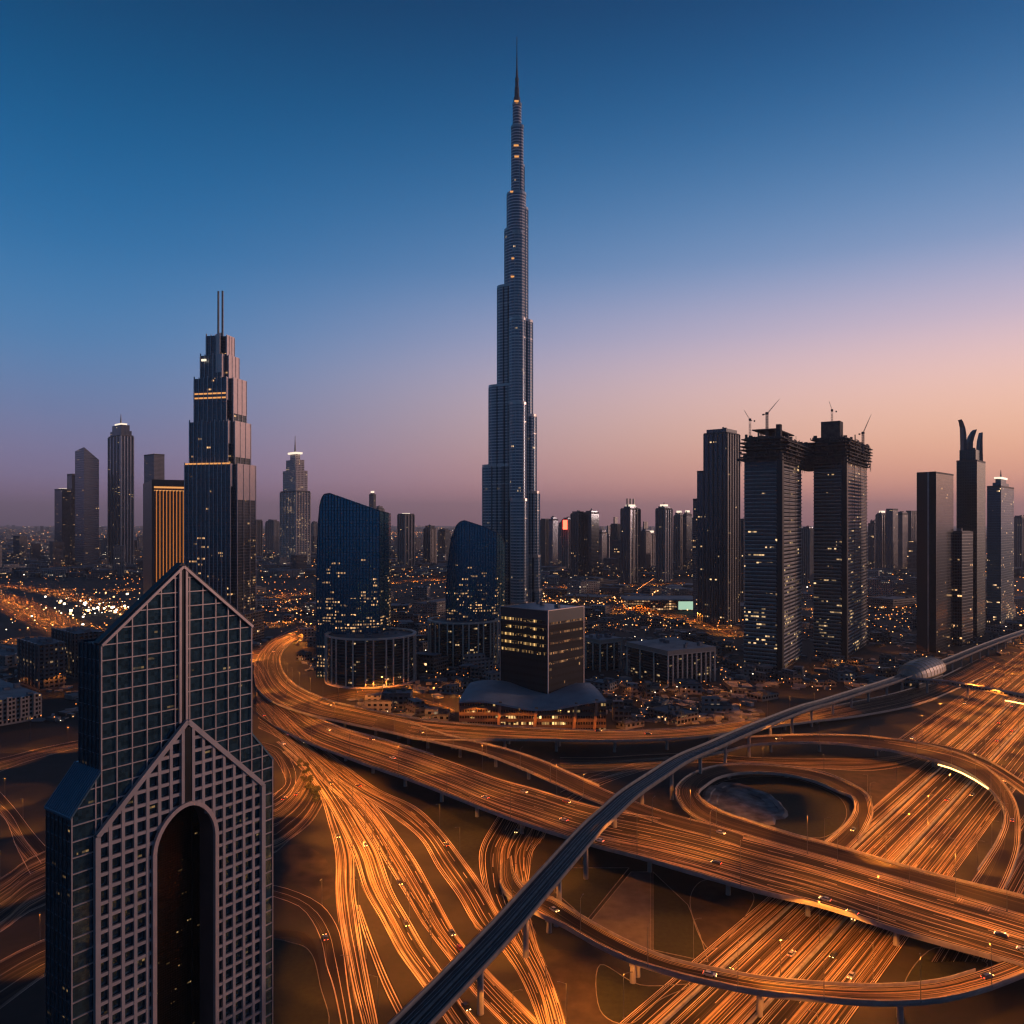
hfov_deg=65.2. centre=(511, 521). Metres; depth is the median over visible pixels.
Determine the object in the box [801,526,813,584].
tower block
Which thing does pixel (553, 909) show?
car
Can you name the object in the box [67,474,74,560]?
tower block
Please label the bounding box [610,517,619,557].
tower block
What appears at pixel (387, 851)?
street lamp
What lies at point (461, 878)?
road
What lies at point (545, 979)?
street lamp
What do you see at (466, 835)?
lawn
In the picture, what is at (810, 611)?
boulevard
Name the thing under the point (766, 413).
tower crane
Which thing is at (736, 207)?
sky
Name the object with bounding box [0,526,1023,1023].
ground
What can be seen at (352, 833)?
street lamp
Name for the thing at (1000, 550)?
tower block
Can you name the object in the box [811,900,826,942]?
street lamp
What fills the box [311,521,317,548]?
tower block
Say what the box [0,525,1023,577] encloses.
city
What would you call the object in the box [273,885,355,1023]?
road
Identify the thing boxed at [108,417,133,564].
skyscraper
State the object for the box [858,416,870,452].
tower crane
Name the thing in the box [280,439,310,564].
skyscraper
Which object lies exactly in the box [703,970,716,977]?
car
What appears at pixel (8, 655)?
apartment building
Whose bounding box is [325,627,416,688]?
round building
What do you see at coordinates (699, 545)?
tower block
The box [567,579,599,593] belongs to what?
building
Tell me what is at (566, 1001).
street lamp
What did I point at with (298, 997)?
lawn
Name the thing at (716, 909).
sand bed
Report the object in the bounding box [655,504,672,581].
tower block
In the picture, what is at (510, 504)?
skyscraper
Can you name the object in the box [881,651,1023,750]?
road
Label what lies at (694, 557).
tower block
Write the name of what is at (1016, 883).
road
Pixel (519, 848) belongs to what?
road
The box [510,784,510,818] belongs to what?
street lamp
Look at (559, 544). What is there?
tower block
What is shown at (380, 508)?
tower block
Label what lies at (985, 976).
car
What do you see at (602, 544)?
tower block
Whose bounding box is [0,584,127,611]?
boulevard
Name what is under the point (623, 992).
street lamp
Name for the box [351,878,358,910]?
street lamp
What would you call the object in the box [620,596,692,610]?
exhibition hall
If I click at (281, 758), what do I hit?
road
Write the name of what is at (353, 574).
office tower
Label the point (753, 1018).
concrete barrier
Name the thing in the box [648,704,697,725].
building
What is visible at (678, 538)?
tower block
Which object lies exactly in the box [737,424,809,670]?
tower block
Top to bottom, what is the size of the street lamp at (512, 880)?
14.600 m
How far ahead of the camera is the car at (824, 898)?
327.14 m
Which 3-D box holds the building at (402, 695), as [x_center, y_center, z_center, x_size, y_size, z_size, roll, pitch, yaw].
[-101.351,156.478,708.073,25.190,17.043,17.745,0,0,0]
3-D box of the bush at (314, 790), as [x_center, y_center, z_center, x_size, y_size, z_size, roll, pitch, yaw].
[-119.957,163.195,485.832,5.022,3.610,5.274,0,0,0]
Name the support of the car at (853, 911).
on the flyover at (905, 908)
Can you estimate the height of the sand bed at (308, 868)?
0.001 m
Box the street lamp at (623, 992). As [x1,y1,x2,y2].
[623,972,632,1018]
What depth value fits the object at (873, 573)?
2260.99 m
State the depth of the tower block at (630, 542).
2161.69 m
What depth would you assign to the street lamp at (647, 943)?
280.63 m
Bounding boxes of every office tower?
[316,493,390,677]
[445,520,504,659]
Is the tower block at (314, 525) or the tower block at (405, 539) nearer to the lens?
the tower block at (405, 539)
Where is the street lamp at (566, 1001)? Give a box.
[557,981,566,1023]
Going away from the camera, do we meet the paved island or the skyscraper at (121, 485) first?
the paved island
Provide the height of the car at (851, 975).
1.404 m
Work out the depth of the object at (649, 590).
1845.74 m
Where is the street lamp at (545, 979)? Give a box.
[540,956,545,999]
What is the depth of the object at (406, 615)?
1259.78 m
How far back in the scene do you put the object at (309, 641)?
1057.84 m
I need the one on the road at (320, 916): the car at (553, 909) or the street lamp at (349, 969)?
the street lamp at (349, 969)
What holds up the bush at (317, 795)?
on the ground at (34, 784)
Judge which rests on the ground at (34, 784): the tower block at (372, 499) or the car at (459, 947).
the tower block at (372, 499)
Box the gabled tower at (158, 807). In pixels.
[44,563,273,1023]
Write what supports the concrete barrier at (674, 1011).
on the ground at (34, 784)
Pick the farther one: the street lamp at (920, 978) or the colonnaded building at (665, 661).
the colonnaded building at (665, 661)
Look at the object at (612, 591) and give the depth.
1731.51 m
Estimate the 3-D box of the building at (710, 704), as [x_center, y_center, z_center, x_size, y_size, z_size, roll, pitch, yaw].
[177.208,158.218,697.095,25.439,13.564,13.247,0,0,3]
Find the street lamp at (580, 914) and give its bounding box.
[580,894,582,932]
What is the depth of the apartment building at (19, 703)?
661.87 m
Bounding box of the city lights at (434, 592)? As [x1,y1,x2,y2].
[3,526,1023,719]
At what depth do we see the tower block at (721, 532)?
1303.95 m
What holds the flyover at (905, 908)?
on the ground at (34, 784)
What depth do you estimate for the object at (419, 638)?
1072.65 m
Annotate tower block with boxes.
[54,488,70,566]
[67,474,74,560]
[75,447,98,565]
[144,454,164,482]
[255,520,262,555]
[265,519,279,551]
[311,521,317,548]
[369,491,375,508]
[376,505,384,510]
[397,513,414,565]
[423,524,436,563]
[438,528,449,559]
[540,519,548,565]
[549,516,557,565]
[558,522,560,565]
[561,517,569,568]
[570,510,583,575]
[584,508,598,575]
[599,529,606,565]
[607,526,609,557]
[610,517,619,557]
[620,498,640,582]
[641,522,650,566]
[650,531,654,565]
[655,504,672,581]
[673,511,682,570]
[683,510,691,574]
[692,518,692,569]
[693,498,696,615]
[697,471,702,620]
[703,427,739,623]
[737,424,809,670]
[740,518,743,602]
[800,421,872,658]
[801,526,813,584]
[868,520,874,567]
[875,511,885,568]
[886,509,897,574]
[898,511,907,572]
[906,511,916,540]
[917,471,953,652]
[953,528,972,645]
[987,471,1013,623]
[1014,515,1023,566]
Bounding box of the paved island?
[591,872,650,948]
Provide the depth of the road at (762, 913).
327.83 m
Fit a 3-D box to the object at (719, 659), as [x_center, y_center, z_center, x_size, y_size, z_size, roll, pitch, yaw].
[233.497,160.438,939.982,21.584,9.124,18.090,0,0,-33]
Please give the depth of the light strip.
493.84 m
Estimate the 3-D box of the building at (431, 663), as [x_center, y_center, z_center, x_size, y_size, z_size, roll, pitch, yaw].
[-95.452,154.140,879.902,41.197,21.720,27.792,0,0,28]
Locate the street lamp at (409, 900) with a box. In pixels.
[402,885,409,917]
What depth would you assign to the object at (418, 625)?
1187.16 m
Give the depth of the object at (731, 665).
888.65 m
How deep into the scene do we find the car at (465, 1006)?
270.56 m
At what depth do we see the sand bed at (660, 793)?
479.04 m
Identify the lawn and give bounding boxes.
[273,939,329,1023]
[423,805,494,867]
[562,868,628,917]
[595,964,689,1023]
[653,872,707,961]
[715,776,846,837]
[905,947,987,981]
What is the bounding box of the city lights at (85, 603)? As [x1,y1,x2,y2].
[6,530,804,720]
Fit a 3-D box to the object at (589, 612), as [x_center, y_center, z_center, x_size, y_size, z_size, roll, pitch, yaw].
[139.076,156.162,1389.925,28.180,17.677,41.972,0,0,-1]
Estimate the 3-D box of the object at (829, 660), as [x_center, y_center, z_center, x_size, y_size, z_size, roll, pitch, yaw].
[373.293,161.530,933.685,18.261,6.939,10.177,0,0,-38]
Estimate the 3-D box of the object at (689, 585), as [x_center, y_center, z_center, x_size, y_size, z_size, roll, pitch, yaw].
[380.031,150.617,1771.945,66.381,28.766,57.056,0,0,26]
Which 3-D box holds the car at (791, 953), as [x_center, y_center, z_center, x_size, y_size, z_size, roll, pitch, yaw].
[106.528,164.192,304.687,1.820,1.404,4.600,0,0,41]
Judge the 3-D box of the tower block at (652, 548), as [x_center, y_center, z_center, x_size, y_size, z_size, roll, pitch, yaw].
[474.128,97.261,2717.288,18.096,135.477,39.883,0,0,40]
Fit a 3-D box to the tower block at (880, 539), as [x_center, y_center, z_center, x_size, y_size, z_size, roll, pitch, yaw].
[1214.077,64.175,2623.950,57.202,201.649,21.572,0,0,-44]
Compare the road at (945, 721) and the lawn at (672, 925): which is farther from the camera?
the road at (945, 721)
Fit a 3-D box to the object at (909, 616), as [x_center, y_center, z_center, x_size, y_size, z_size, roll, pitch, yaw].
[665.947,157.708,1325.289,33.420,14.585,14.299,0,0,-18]
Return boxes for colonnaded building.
[584,633,621,671]
[626,638,715,686]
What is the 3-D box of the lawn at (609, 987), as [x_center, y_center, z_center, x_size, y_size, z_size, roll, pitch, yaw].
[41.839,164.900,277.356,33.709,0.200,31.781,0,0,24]
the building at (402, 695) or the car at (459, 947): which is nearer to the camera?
the car at (459, 947)
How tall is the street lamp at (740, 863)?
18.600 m
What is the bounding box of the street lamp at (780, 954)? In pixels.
[772,938,788,976]
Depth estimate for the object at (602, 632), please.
1129.07 m
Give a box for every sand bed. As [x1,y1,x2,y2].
[274,844,333,899]
[545,949,638,1023]
[644,784,691,816]
[690,879,753,949]
[840,767,918,803]
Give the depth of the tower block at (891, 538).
2509.55 m
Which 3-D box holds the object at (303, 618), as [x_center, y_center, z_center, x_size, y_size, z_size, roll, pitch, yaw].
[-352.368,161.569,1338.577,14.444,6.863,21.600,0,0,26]
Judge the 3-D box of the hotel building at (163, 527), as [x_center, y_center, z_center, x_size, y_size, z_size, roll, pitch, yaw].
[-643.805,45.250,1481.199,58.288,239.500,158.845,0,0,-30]
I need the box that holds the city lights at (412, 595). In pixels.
[3,528,1015,723]
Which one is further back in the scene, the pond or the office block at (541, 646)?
the office block at (541, 646)
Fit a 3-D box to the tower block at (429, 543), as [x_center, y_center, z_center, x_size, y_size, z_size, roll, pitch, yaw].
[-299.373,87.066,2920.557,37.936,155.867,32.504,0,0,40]
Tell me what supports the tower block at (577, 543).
on the ground at (34, 784)
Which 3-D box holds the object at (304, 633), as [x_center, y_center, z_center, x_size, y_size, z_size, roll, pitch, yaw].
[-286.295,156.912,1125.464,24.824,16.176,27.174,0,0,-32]
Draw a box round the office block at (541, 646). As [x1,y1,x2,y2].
[500,600,583,693]
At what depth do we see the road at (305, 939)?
317.63 m
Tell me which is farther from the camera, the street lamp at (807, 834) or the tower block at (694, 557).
the tower block at (694, 557)
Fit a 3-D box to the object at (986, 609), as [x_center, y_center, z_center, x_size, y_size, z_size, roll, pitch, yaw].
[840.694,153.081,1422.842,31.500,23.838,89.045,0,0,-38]
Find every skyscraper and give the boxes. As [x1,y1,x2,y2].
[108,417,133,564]
[184,291,263,639]
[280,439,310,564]
[482,49,541,604]
[956,419,985,638]
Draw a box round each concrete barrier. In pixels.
[658,690,1023,1023]
[746,722,1023,1023]
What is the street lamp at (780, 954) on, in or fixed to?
on the ground at (34, 784)
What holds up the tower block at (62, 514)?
on the ground at (34, 784)
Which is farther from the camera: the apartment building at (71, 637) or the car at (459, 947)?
the apartment building at (71, 637)
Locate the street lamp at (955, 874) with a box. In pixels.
[955,853,955,896]
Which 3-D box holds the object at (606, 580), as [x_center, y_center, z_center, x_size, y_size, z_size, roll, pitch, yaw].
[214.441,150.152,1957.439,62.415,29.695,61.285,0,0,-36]
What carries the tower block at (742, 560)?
on the ground at (34, 784)
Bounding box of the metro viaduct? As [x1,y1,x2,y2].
[387,629,1023,1023]
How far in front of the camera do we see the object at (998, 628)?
1190.76 m
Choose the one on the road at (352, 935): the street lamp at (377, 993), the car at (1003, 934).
the street lamp at (377, 993)
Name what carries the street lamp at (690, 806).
on the flyover at (561, 777)
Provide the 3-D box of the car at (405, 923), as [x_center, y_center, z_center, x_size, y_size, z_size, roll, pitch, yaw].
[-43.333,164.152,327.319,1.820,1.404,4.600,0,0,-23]
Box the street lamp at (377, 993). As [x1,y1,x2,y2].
[368,975,377,1015]
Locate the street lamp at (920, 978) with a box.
[919,953,921,1002]
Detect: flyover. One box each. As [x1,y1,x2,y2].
[254,622,1003,751]
[256,687,1023,966]
[372,716,743,847]
[499,855,1023,1023]
[675,762,1023,916]
[703,733,1020,910]
[881,738,1023,794]
[905,677,1023,705]
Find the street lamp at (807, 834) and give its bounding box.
[807,815,807,853]
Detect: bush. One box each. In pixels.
[310,788,317,793]
[312,792,320,798]
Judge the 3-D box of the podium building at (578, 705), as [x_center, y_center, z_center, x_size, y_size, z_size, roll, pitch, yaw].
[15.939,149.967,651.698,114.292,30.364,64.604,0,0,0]
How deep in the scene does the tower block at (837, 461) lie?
980.97 m
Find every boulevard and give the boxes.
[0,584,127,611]
[265,578,445,597]
[321,688,454,715]
[392,581,692,607]
[575,604,743,641]
[808,594,1023,613]
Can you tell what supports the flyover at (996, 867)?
on the ground at (34, 784)
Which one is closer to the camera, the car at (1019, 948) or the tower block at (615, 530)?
the car at (1019, 948)
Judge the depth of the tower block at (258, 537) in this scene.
3606.60 m
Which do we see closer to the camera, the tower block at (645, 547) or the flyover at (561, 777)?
the flyover at (561, 777)
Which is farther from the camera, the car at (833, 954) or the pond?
the pond
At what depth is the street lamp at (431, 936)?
305.39 m
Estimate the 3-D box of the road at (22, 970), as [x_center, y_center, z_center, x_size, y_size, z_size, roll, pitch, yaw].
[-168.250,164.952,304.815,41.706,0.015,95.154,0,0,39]
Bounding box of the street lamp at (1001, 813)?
[1001,803,1007,828]
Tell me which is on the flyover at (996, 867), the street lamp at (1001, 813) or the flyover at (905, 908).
the street lamp at (1001, 813)
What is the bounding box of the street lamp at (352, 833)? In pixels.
[346,821,352,847]
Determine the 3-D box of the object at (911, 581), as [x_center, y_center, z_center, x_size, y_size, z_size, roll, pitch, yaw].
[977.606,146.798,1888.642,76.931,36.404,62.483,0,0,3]
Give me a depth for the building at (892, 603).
1479.81 m
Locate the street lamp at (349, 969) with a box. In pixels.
[341,955,349,986]
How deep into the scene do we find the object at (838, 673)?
825.90 m
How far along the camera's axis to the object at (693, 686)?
764.90 m
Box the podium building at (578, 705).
[459,680,605,729]
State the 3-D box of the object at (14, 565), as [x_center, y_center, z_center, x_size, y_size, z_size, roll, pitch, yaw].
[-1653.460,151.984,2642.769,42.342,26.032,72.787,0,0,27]
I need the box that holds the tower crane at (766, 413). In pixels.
[762,401,777,435]
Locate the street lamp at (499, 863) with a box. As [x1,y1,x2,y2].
[499,845,503,879]
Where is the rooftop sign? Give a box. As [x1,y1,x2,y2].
[563,520,566,528]
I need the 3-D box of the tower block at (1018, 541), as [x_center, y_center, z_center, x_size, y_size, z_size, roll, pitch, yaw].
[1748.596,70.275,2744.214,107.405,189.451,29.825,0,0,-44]
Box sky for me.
[0,0,1023,525]
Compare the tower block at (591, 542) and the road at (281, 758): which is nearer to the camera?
the road at (281, 758)
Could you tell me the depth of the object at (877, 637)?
1084.96 m
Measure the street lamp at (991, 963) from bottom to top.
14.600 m
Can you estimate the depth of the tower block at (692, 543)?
2608.88 m
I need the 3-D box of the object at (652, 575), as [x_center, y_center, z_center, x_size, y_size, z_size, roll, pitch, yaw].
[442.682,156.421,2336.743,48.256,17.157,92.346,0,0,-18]
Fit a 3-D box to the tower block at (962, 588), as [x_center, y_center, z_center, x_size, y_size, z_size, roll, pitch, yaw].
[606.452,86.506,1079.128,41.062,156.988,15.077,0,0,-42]
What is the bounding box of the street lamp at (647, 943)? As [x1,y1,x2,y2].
[647,921,650,966]
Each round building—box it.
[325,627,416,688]
[428,616,498,668]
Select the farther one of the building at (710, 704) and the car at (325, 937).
the building at (710, 704)
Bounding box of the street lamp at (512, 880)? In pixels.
[512,863,516,896]
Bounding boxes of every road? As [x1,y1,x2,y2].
[0,588,261,664]
[0,740,77,771]
[0,771,321,932]
[0,791,45,872]
[0,938,45,1009]
[258,716,550,1023]
[258,720,537,1023]
[262,742,296,805]
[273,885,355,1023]
[273,929,329,1023]
[277,741,480,1023]
[283,750,379,1023]
[357,905,402,1014]
[478,816,565,1023]
[560,738,939,787]
[561,756,667,801]
[617,679,1023,1023]
[669,698,1023,1023]
[756,727,1023,1023]
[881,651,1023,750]
[931,814,1023,961]
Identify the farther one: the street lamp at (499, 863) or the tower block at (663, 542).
the tower block at (663, 542)
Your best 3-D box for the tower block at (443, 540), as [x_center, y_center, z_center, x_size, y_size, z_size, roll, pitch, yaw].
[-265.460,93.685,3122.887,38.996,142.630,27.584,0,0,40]
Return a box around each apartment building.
[0,643,16,667]
[0,679,41,725]
[17,636,65,690]
[51,625,103,678]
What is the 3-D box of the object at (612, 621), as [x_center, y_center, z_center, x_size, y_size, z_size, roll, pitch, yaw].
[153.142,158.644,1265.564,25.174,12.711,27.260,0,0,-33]
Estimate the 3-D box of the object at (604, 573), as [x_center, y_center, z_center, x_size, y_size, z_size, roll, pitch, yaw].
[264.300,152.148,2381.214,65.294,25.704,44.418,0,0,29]
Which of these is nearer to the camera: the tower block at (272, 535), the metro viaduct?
the metro viaduct
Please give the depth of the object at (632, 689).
756.45 m
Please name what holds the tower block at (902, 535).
on the ground at (34, 784)
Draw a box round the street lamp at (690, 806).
[690,789,690,823]
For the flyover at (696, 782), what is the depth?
408.35 m
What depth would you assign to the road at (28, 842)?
423.65 m
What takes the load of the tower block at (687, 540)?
on the ground at (34, 784)
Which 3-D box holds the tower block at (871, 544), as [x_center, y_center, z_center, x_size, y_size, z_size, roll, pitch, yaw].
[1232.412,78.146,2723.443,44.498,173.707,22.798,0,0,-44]
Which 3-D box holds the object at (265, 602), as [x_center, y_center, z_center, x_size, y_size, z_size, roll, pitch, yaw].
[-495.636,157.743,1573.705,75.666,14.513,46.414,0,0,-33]
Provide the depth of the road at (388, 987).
296.17 m
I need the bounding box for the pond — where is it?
[702,782,787,825]
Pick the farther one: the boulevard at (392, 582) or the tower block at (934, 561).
the boulevard at (392, 582)
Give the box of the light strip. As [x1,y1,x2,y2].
[938,764,987,788]
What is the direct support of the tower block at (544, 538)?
on the ground at (34, 784)
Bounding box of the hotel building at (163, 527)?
[143,479,183,593]
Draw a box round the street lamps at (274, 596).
[0,575,889,691]
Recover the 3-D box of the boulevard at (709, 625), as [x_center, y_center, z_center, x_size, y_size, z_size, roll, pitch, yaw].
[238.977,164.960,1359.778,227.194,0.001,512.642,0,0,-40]
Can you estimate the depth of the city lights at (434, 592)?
1454.05 m
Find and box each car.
[322,934,327,940]
[403,920,408,926]
[448,929,455,935]
[456,944,462,950]
[461,1001,470,1010]
[549,906,558,912]
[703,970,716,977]
[711,860,721,864]
[787,950,795,956]
[819,896,831,901]
[829,951,837,958]
[846,909,858,914]
[847,971,855,979]
[980,973,993,979]
[994,931,1008,937]
[1016,946,1023,950]
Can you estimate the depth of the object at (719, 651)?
987.75 m
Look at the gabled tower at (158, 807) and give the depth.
227.42 m
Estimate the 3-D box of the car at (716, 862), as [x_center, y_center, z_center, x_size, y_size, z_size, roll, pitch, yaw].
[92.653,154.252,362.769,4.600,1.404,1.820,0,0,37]
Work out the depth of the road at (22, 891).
384.16 m
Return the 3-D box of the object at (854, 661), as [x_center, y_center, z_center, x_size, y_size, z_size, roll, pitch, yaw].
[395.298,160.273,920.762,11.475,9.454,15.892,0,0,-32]
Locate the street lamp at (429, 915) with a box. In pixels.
[429,899,435,933]
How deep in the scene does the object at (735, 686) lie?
774.05 m
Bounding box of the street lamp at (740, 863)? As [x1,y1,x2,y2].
[740,840,740,886]
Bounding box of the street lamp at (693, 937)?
[693,918,701,959]
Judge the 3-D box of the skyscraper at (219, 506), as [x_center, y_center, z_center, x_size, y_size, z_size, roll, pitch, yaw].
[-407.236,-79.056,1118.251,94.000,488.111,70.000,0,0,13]
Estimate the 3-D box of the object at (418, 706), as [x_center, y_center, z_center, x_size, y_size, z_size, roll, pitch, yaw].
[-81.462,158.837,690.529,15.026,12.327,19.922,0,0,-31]
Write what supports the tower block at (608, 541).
on the ground at (34, 784)
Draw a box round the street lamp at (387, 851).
[387,836,393,866]
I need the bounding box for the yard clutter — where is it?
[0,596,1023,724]
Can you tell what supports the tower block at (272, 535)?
on the ground at (34, 784)
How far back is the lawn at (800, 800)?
467.17 m
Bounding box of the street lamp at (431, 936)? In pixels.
[425,920,431,953]
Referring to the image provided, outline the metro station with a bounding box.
[897,657,945,687]
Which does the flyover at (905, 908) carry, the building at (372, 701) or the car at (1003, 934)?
the car at (1003, 934)
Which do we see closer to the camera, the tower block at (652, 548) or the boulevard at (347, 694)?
the boulevard at (347, 694)
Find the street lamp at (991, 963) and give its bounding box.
[986,939,992,987]

